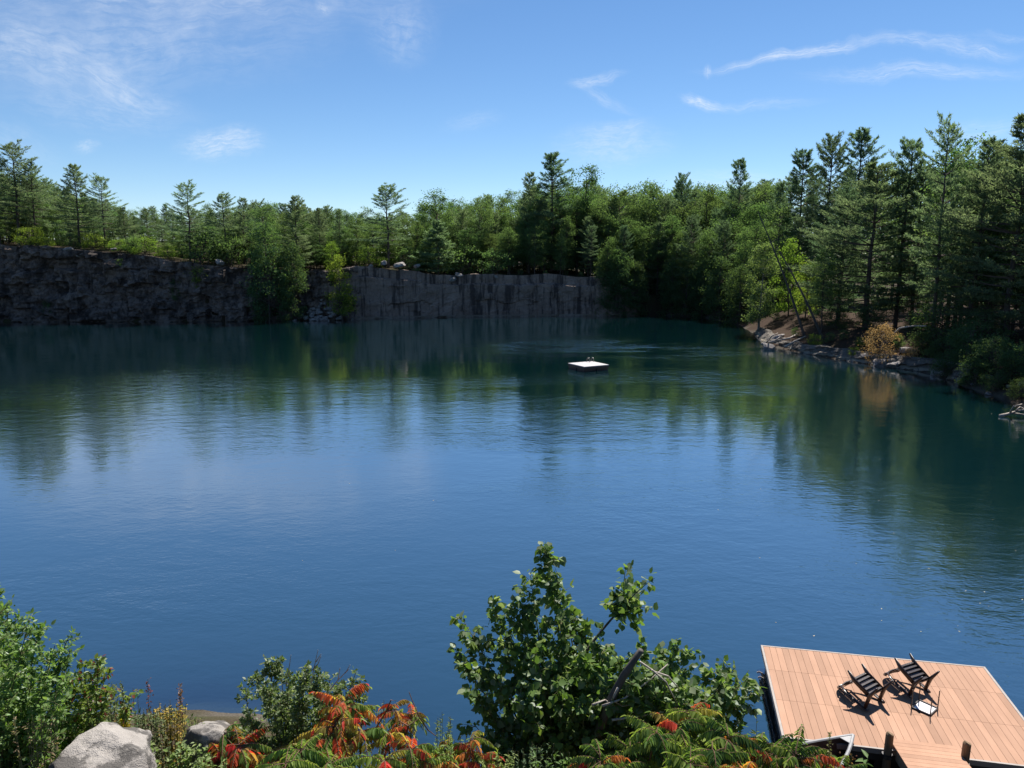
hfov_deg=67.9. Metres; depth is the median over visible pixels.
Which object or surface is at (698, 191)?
broadleaf tree
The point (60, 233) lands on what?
broadleaf tree
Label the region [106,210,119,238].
broadleaf tree
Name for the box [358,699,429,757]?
sumac
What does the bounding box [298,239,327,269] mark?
broadleaf tree
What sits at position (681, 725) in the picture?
sumac
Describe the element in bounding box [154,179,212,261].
pine tree
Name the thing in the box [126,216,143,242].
pine tree
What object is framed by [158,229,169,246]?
broadleaf tree
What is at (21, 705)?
leafy shrub
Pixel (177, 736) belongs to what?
weed
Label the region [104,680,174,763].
leafy shrub
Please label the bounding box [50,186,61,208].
pine tree
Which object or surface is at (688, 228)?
tree
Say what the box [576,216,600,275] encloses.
pine tree
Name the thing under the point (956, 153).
pine tree
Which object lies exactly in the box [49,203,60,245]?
pine tree
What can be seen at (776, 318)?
shrub
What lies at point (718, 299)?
broadleaf tree
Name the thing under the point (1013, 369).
shrub
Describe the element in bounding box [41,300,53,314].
shrub
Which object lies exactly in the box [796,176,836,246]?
pine tree
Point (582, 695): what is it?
poplar thicket
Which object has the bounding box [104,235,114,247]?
broadleaf tree
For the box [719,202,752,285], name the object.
broadleaf tree
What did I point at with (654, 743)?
sumac
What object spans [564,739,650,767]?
sumac
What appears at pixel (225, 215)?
pine tree
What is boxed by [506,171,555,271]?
pine tree
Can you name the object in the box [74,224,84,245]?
broadleaf tree
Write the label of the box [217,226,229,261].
broadleaf tree
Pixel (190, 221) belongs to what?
pine tree
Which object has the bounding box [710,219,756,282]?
broadleaf tree
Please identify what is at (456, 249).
broadleaf tree
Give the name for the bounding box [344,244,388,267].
shrub
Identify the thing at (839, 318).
shrub
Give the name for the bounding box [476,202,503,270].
broadleaf tree
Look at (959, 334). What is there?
shrub
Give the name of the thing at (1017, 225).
pine tree
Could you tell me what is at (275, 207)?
broadleaf tree
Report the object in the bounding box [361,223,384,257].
broadleaf tree
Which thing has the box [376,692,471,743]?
bare stalks
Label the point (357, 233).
broadleaf tree
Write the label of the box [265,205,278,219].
pine tree
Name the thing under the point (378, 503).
water
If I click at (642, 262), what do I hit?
broadleaf tree
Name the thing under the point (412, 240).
broadleaf tree
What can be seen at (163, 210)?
pine tree
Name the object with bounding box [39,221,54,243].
broadleaf tree
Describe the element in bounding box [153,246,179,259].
shrub
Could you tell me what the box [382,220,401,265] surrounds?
broadleaf tree
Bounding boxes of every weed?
[11,715,59,767]
[117,707,130,727]
[131,708,168,767]
[133,689,140,726]
[145,682,153,729]
[150,740,210,767]
[152,703,187,767]
[176,683,185,756]
[181,717,203,739]
[193,752,227,767]
[345,682,355,766]
[375,705,391,757]
[391,747,454,767]
[434,734,469,767]
[435,714,452,746]
[479,753,517,767]
[511,743,553,767]
[531,750,590,767]
[750,713,758,758]
[827,732,832,754]
[839,752,856,767]
[856,749,867,767]
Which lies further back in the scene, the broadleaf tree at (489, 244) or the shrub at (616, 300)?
the broadleaf tree at (489, 244)
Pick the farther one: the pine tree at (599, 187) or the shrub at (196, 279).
the pine tree at (599, 187)
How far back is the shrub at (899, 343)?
70.60 m
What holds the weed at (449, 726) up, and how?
on the ground at (208, 699)
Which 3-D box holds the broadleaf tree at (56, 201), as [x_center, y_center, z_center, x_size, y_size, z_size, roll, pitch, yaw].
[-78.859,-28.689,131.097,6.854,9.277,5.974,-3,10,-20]
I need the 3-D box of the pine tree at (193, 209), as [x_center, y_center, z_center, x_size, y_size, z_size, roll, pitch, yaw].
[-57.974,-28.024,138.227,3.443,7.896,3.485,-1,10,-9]
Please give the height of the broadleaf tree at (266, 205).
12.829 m
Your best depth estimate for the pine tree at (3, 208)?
117.03 m
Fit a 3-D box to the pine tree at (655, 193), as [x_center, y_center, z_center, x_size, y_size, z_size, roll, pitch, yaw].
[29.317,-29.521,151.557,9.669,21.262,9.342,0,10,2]
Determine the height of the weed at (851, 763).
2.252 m
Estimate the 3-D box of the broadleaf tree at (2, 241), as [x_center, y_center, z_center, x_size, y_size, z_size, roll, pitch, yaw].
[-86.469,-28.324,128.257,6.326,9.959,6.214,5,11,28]
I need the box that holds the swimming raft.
[568,357,608,371]
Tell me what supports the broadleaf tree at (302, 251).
on the ground at (208, 699)
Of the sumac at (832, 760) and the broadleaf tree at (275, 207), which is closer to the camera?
the sumac at (832, 760)
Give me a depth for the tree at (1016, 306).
65.74 m
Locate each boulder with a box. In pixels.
[48,722,156,767]
[182,720,244,767]
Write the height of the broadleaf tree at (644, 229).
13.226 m
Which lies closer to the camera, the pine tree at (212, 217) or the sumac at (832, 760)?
the sumac at (832, 760)
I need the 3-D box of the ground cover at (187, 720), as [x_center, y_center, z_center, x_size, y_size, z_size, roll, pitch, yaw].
[-0.544,5.326,8.472,28.648,5.082,10.022,2,10,10]
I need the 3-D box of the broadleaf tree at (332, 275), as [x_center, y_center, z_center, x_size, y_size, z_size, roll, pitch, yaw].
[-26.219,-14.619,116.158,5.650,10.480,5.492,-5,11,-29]
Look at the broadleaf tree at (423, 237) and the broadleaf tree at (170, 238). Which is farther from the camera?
the broadleaf tree at (423, 237)
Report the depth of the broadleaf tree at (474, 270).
133.45 m
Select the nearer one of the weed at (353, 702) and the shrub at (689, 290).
the weed at (353, 702)
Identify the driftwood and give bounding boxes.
[761,333,796,344]
[784,336,805,347]
[892,325,921,335]
[999,404,1023,416]
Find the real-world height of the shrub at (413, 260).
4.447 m
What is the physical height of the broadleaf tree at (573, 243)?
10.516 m
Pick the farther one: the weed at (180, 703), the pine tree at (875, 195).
the pine tree at (875, 195)
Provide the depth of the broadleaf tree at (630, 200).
150.39 m
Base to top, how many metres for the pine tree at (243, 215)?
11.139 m
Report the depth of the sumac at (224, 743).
6.68 m
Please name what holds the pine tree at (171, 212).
on the ground at (208, 699)
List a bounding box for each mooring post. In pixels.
[881,731,893,767]
[961,740,970,764]
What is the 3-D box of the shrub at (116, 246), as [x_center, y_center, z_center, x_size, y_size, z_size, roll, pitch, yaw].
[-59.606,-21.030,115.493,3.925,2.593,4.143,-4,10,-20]
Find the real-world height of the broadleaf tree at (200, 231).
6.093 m
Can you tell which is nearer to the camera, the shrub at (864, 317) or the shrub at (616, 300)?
the shrub at (864, 317)
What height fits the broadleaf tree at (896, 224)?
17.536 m
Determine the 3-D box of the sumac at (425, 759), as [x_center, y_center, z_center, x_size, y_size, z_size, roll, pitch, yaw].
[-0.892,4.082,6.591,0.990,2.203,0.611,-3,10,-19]
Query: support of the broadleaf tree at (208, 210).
on the ground at (208, 699)
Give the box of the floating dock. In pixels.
[757,645,1023,767]
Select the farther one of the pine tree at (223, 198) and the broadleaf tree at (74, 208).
the broadleaf tree at (74, 208)
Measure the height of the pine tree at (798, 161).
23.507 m
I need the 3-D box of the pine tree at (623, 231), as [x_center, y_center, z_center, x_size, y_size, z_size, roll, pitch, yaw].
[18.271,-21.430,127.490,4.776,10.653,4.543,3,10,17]
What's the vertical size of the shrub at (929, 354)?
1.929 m
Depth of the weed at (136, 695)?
7.01 m
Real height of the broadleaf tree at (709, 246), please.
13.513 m
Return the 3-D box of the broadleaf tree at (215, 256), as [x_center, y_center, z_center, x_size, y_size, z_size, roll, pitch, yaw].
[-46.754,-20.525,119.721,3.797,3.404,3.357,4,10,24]
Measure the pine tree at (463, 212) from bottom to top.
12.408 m
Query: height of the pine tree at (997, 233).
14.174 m
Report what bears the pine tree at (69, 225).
on the ground at (208, 699)
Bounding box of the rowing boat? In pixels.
[768,733,854,767]
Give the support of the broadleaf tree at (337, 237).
on the ground at (208, 699)
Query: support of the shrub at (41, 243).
on the ground at (208, 699)
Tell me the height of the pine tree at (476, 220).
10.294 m
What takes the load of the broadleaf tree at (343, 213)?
on the ground at (208, 699)
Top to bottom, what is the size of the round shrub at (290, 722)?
3.215 m
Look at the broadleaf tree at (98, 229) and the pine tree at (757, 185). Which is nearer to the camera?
the broadleaf tree at (98, 229)
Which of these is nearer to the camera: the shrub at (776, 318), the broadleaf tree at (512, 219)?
the shrub at (776, 318)
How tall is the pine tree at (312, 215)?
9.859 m
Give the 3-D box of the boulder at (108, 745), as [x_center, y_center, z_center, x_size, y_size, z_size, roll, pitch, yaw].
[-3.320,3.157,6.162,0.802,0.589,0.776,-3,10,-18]
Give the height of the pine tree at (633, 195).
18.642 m
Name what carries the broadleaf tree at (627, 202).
on the ground at (208, 699)
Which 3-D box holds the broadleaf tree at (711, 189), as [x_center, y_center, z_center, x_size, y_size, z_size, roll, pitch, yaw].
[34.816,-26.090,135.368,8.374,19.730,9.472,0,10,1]
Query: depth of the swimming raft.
66.03 m
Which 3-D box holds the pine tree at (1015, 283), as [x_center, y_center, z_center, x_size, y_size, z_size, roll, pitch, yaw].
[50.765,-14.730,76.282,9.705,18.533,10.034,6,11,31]
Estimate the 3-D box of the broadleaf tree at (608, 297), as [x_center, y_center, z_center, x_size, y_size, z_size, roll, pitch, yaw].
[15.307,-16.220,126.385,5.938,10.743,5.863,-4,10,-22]
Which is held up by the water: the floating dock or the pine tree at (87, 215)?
the floating dock
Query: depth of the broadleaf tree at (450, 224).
129.43 m
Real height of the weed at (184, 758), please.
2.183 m
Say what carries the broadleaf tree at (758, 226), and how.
on the ground at (208, 699)
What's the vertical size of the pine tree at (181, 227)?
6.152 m
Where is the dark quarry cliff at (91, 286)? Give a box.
[0,244,359,321]
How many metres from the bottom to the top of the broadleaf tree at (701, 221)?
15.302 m
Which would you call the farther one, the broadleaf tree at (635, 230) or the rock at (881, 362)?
the broadleaf tree at (635, 230)
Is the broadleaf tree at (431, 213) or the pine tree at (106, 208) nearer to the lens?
the pine tree at (106, 208)
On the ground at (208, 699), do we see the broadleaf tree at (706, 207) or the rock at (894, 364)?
the broadleaf tree at (706, 207)
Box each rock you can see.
[215,259,224,264]
[393,262,405,267]
[763,343,775,349]
[771,334,784,338]
[873,358,885,366]
[887,361,900,367]
[899,347,914,353]
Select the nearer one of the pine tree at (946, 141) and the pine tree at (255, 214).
the pine tree at (946, 141)
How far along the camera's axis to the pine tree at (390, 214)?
144.07 m
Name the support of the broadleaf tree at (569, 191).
on the ground at (208, 699)
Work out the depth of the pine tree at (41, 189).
129.18 m
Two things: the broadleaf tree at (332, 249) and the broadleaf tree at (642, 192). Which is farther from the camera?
the broadleaf tree at (642, 192)
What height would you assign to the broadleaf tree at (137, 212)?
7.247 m
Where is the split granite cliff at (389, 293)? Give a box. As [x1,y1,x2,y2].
[328,266,639,319]
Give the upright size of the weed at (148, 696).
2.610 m
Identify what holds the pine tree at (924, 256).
on the ground at (208, 699)
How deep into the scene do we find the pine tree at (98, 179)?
117.26 m
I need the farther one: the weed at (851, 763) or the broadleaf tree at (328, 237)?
the broadleaf tree at (328, 237)
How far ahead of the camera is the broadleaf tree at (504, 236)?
127.04 m
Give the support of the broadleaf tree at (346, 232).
on the ground at (208, 699)
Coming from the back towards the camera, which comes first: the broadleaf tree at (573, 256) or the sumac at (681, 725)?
the broadleaf tree at (573, 256)
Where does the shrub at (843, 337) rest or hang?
on the ground at (208, 699)
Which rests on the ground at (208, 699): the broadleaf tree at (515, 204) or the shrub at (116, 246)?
the broadleaf tree at (515, 204)
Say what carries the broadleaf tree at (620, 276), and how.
on the ground at (208, 699)
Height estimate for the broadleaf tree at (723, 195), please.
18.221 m
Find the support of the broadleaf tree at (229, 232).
on the ground at (208, 699)
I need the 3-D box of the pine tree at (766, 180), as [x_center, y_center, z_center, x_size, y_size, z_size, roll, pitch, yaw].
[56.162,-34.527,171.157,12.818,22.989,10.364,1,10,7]
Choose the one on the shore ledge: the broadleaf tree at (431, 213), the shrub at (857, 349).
the shrub at (857, 349)
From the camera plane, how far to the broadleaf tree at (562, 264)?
128.45 m
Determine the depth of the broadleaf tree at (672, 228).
130.35 m
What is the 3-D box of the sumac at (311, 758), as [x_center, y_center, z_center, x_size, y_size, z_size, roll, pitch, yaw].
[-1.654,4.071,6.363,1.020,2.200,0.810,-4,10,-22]
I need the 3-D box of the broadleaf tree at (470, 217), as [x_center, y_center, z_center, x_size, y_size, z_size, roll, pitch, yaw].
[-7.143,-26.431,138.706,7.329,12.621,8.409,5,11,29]
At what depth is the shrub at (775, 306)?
108.47 m
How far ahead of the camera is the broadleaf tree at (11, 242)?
126.16 m
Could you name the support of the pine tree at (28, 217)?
on the ground at (208, 699)
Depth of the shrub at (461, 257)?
126.28 m
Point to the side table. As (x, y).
(924, 707)
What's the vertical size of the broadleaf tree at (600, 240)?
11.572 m
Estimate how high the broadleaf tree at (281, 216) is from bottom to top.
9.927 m
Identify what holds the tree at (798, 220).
on the ground at (208, 699)
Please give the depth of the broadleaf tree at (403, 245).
127.40 m
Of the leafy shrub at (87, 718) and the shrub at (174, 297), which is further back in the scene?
the shrub at (174, 297)
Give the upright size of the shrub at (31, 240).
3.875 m
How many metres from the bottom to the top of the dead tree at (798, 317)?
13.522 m
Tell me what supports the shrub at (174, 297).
on the dark quarry cliff at (91, 286)
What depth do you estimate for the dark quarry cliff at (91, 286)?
114.28 m
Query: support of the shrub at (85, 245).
on the ground at (208, 699)
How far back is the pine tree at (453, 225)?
133.06 m
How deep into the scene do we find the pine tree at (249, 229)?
123.99 m
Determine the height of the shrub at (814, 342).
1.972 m
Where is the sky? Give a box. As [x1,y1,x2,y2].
[0,0,1023,252]
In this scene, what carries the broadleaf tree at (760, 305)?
on the ground at (208, 699)
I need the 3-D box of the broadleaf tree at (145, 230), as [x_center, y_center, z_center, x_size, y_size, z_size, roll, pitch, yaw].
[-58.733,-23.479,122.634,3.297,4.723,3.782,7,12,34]
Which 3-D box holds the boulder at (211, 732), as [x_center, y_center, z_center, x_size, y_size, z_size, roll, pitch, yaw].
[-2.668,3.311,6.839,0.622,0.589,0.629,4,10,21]
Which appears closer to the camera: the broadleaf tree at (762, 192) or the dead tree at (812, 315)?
the dead tree at (812, 315)
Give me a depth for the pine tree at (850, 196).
88.28 m
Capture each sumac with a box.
[201,724,296,767]
[205,722,244,763]
[255,733,365,767]
[288,683,395,767]
[351,732,459,767]
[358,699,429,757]
[432,730,505,767]
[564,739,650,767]
[597,714,685,767]
[645,702,721,767]
[662,745,757,767]
[674,716,765,767]
[727,724,833,767]
[796,747,871,767]
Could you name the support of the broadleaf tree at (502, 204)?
on the ground at (208, 699)
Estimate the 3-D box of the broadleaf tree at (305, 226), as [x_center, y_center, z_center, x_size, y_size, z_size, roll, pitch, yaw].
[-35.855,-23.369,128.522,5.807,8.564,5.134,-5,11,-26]
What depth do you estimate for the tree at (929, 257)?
73.52 m
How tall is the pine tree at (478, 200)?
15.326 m
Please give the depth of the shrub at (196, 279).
113.42 m
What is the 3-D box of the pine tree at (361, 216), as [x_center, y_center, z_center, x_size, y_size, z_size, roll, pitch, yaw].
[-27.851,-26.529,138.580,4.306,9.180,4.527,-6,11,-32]
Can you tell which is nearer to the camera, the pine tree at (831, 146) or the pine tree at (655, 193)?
the pine tree at (831, 146)
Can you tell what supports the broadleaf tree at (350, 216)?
on the ground at (208, 699)
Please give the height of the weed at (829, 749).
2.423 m
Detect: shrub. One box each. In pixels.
[0,585,109,767]
[6,226,48,244]
[37,237,57,246]
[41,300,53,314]
[57,232,81,248]
[58,653,143,750]
[80,233,109,249]
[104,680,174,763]
[107,239,128,251]
[117,235,143,251]
[126,234,167,255]
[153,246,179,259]
[169,279,181,301]
[172,228,236,264]
[183,265,205,287]
[210,234,250,264]
[234,651,369,764]
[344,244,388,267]
[395,246,423,268]
[439,243,490,274]
[476,248,513,273]
[603,280,630,315]
[679,277,711,302]
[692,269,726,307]
[722,283,760,310]
[769,300,779,311]
[773,313,781,320]
[806,333,825,344]
[820,305,852,329]
[822,332,834,342]
[838,329,848,339]
[847,347,859,355]
[853,303,891,329]
[854,337,865,347]
[858,321,902,364]
[892,334,906,347]
[899,314,922,330]
[900,328,938,352]
[900,347,916,359]
[901,295,980,355]
[920,348,940,361]
[926,335,971,361]
[927,349,962,377]
[936,318,1007,365]
[946,305,1017,352]
[955,353,997,386]
[961,332,1021,374]
[977,369,1012,391]
[990,348,1023,382]
[995,338,1023,375]
[1000,375,1023,399]
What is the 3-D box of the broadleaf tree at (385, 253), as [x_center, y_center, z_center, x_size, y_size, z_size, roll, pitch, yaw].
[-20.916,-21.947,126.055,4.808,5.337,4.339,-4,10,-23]
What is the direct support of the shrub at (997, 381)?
on the ground at (208, 699)
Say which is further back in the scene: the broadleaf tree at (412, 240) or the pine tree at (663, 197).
the pine tree at (663, 197)
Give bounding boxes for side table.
[911,682,939,715]
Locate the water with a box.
[0,315,1023,767]
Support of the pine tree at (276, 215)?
on the ground at (208, 699)
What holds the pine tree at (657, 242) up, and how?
on the ground at (208, 699)
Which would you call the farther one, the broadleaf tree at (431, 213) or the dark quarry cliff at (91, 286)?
the broadleaf tree at (431, 213)
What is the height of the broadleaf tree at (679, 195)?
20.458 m
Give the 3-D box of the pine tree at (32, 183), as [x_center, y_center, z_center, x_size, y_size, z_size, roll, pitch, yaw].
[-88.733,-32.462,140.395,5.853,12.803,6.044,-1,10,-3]
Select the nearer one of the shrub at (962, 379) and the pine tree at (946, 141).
the shrub at (962, 379)
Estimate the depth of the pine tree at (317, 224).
124.68 m
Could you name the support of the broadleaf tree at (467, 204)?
on the ground at (208, 699)
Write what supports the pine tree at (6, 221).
on the ground at (208, 699)
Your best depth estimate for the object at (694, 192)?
141.06 m
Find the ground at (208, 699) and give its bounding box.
[2,239,1023,767]
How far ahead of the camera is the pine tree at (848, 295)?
89.50 m
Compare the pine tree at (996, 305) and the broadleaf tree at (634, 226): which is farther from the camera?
the broadleaf tree at (634, 226)
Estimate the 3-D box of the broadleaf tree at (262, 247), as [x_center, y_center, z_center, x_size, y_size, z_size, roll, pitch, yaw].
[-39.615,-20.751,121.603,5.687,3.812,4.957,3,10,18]
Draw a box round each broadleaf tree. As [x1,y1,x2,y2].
[0,195,14,243]
[0,196,24,243]
[0,206,7,235]
[5,205,27,235]
[10,197,28,243]
[19,192,43,244]
[21,208,42,244]
[30,194,55,238]
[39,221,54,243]
[40,192,76,232]
[47,211,67,246]
[51,220,67,245]
[64,196,88,232]
[74,208,91,241]
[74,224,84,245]
[87,229,108,248]
[89,218,107,248]
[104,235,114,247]
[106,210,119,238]
[106,222,117,246]
[125,209,135,228]
[130,207,154,236]
[137,224,158,247]
[149,207,160,237]
[155,242,172,251]
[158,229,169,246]
[161,231,182,249]
[172,239,188,257]
[178,228,191,254]
[184,229,200,256]
[191,238,212,260]
[192,223,207,251]
[200,203,216,229]
[206,243,224,262]
[207,226,219,258]
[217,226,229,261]
[220,229,244,263]
[230,226,247,263]
[234,233,257,263]
[239,218,295,322]
[241,203,279,266]
[248,243,276,259]
[258,225,287,265]
[259,236,288,269]
[261,200,276,231]
[266,201,279,225]
[271,241,309,320]
[275,212,295,241]
[275,224,298,257]
[280,241,310,269]
[284,211,311,237]
[289,221,313,264]
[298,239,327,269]
[299,224,329,268]
[307,231,338,268]
[307,235,322,267]
[314,247,335,268]
[323,240,341,268]
[323,255,358,320]
[325,220,343,234]
[327,209,347,241]
[327,228,349,253]
[334,244,352,266]
[337,226,355,263]
[341,210,357,259]
[345,213,366,265]
[345,244,364,265]
[348,227,371,263]
[354,215,384,261]
[357,252,378,263]
[359,209,373,246]
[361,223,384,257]
[371,212,384,234]
[371,228,383,259]
[374,236,398,266]
[379,217,398,256]
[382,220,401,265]
[390,237,415,267]
[393,215,417,262]
[394,229,407,265]
[405,220,426,268]
[405,225,427,268]
[409,212,430,269]
[412,187,460,266]
[412,239,437,270]
[413,223,433,272]
[427,203,444,222]
[433,236,457,274]
[440,196,471,221]
[443,202,457,230]
[448,227,472,273]
[454,204,486,269]
[454,225,488,272]
[458,198,477,218]
[461,219,489,273]
[463,198,497,273]
[475,219,499,267]
[475,233,500,273]
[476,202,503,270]
[484,194,515,222]
[487,212,519,270]
[492,196,512,224]
[494,232,527,273]
[496,226,519,273]
[497,205,509,227]
[498,211,520,271]
[500,218,525,271]
[502,190,521,218]
[508,198,527,222]
[511,182,543,211]
[514,203,554,271]
[515,219,542,272]
[517,204,537,271]
[522,226,546,273]
[525,189,555,269]
[533,219,557,272]
[539,208,566,271]
[545,198,575,271]
[546,203,581,271]
[547,193,603,273]
[549,188,569,260]
[553,190,584,270]
[553,216,578,274]
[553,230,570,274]
[558,185,574,203]
[563,163,609,273]
[566,211,585,270]
[569,209,609,274]
[574,189,594,270]
[574,197,618,275]
[586,208,623,275]
[589,256,620,314]
[590,215,621,273]
[594,236,624,294]
[597,182,644,260]
[602,248,641,315]
[609,207,655,286]
[610,216,647,272]
[615,214,646,273]
[621,259,649,315]
[622,181,657,212]
[624,192,640,208]
[627,219,674,292]
[630,201,660,289]
[632,178,670,289]
[633,230,656,291]
[639,206,673,289]
[651,212,690,285]
[658,200,709,271]
[661,229,691,291]
[662,187,698,207]
[667,252,702,315]
[671,228,711,278]
[679,181,714,209]
[681,258,720,317]
[685,194,721,230]
[685,207,705,266]
[686,183,727,256]
[689,228,726,307]
[696,222,730,269]
[698,253,738,320]
[703,203,730,281]
[707,200,755,269]
[708,191,735,221]
[709,184,750,204]
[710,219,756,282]
[719,199,745,217]
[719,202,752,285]
[719,263,756,324]
[727,226,757,309]
[730,202,774,274]
[730,205,765,287]
[734,218,775,292]
[741,241,783,329]
[744,201,784,280]
[746,181,780,286]
[755,205,798,301]
[756,225,785,289]
[758,189,789,283]
[767,236,808,315]
[792,261,821,318]
[807,248,840,331]
[853,177,908,302]
[863,179,933,310]
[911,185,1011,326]
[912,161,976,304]
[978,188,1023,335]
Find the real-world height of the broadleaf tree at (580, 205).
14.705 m
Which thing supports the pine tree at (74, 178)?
on the ground at (208, 699)
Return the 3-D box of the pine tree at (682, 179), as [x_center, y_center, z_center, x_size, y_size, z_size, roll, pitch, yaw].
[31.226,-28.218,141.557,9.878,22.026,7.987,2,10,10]
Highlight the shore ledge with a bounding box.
[754,327,970,383]
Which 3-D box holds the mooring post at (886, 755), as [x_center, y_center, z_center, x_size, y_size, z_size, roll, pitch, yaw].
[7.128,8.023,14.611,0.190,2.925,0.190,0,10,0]
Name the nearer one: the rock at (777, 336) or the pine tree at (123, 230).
the rock at (777, 336)
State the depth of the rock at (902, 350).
68.86 m
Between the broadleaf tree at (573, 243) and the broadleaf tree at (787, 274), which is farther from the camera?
the broadleaf tree at (573, 243)
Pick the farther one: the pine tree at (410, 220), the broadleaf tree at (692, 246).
the pine tree at (410, 220)
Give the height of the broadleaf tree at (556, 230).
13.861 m
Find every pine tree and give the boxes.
[0,139,47,245]
[0,154,32,243]
[0,158,62,245]
[0,191,22,244]
[0,208,14,244]
[13,174,36,198]
[20,213,41,237]
[24,173,38,193]
[31,185,63,234]
[37,176,56,233]
[40,163,105,247]
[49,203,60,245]
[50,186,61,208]
[57,189,74,231]
[57,210,75,245]
[79,173,134,248]
[82,202,93,240]
[90,198,108,228]
[98,199,114,229]
[99,212,113,240]
[110,207,142,244]
[113,217,127,238]
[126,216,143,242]
[136,207,157,236]
[147,205,157,232]
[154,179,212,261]
[154,219,167,239]
[154,219,171,250]
[158,203,171,240]
[162,212,170,245]
[163,208,177,237]
[177,221,187,245]
[185,213,197,231]
[187,208,198,232]
[193,213,210,232]
[200,191,240,260]
[206,209,219,231]
[214,212,223,237]
[215,211,234,230]
[230,196,262,263]
[244,198,264,221]
[244,217,256,262]
[248,207,262,242]
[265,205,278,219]
[267,214,283,260]
[270,195,313,266]
[276,202,288,222]
[300,214,315,267]
[302,208,327,268]
[316,211,330,241]
[319,204,340,231]
[331,208,350,266]
[341,215,354,234]
[348,182,410,267]
[358,213,367,261]
[383,213,398,236]
[400,213,412,264]
[409,219,456,274]
[414,215,427,268]
[442,208,458,274]
[449,206,475,274]
[458,217,489,271]
[471,195,484,260]
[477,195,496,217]
[486,212,505,268]
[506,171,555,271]
[513,193,530,269]
[521,151,584,271]
[525,198,557,271]
[572,185,580,269]
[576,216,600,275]
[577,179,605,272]
[577,224,600,276]
[589,184,613,202]
[598,198,627,275]
[614,224,635,279]
[623,193,638,212]
[636,210,656,268]
[637,193,650,211]
[641,222,675,294]
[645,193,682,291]
[649,183,662,204]
[653,194,667,210]
[663,171,693,227]
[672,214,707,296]
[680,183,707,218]
[696,207,728,272]
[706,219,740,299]
[710,157,759,279]
[740,181,753,200]
[749,180,775,278]
[757,178,774,187]
[762,181,806,284]
[767,148,827,290]
[771,201,797,285]
[774,175,807,236]
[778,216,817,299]
[786,131,859,297]
[786,160,928,327]
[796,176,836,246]
[796,204,839,295]
[797,193,817,281]
[798,205,866,312]
[799,185,872,319]
[802,126,899,302]
[805,169,857,254]
[806,184,845,276]
[827,188,877,298]
[858,136,935,327]
[860,162,957,323]
[902,135,1019,332]
[903,111,1002,338]
[906,179,956,313]
[907,129,1022,321]
[908,165,985,324]
[918,113,1023,347]
[934,163,1019,312]
[944,144,1023,322]
[954,181,1021,333]
[977,177,1023,322]
[981,161,1023,326]
[1007,160,1023,325]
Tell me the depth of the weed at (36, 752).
6.04 m
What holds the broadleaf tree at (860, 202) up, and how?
on the ground at (208, 699)
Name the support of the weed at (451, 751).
on the ground at (208, 699)
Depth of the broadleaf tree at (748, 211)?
126.14 m
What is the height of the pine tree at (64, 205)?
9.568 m
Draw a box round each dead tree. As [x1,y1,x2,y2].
[758,212,805,337]
[777,247,823,338]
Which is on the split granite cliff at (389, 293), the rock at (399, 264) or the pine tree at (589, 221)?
the rock at (399, 264)
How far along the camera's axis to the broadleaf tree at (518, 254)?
127.41 m
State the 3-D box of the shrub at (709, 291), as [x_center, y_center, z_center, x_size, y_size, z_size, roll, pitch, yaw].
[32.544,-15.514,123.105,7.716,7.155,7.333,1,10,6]
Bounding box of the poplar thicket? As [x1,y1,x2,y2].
[446,541,765,767]
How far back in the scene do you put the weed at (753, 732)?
6.59 m
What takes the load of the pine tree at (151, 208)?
on the ground at (208, 699)
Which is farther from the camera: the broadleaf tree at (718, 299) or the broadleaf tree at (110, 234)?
the broadleaf tree at (110, 234)
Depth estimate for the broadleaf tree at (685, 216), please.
133.28 m
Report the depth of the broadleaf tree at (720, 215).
135.31 m
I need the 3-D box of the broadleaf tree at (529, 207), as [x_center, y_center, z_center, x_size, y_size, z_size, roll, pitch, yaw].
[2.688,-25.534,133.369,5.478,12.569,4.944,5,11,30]
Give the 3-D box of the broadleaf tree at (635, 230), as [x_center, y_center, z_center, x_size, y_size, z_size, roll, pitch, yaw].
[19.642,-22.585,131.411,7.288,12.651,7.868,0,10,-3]
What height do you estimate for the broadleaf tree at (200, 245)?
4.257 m
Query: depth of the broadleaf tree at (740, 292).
109.17 m
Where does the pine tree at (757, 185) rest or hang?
on the ground at (208, 699)
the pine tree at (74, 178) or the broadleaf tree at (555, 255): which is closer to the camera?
the pine tree at (74, 178)
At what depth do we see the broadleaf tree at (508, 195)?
175.39 m
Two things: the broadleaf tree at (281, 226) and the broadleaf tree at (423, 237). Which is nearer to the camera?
the broadleaf tree at (281, 226)
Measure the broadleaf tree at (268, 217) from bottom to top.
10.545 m
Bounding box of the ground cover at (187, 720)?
[49,705,237,758]
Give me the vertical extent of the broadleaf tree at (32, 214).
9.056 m
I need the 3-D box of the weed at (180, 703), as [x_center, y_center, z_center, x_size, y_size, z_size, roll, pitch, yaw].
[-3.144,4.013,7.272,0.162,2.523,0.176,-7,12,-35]
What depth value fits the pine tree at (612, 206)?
134.36 m
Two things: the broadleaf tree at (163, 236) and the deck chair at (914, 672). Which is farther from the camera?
the broadleaf tree at (163, 236)
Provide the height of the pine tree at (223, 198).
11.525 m
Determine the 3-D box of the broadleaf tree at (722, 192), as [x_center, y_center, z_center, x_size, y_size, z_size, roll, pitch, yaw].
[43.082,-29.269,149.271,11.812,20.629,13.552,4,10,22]
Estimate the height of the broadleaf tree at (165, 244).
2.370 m
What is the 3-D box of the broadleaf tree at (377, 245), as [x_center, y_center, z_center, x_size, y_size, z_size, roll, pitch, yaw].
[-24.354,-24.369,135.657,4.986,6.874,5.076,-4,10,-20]
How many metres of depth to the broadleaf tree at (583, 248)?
135.84 m
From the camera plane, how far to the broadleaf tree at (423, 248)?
125.26 m
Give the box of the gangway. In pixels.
[893,739,970,767]
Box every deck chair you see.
[837,663,892,710]
[883,653,939,698]
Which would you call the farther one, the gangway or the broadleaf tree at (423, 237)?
the broadleaf tree at (423, 237)

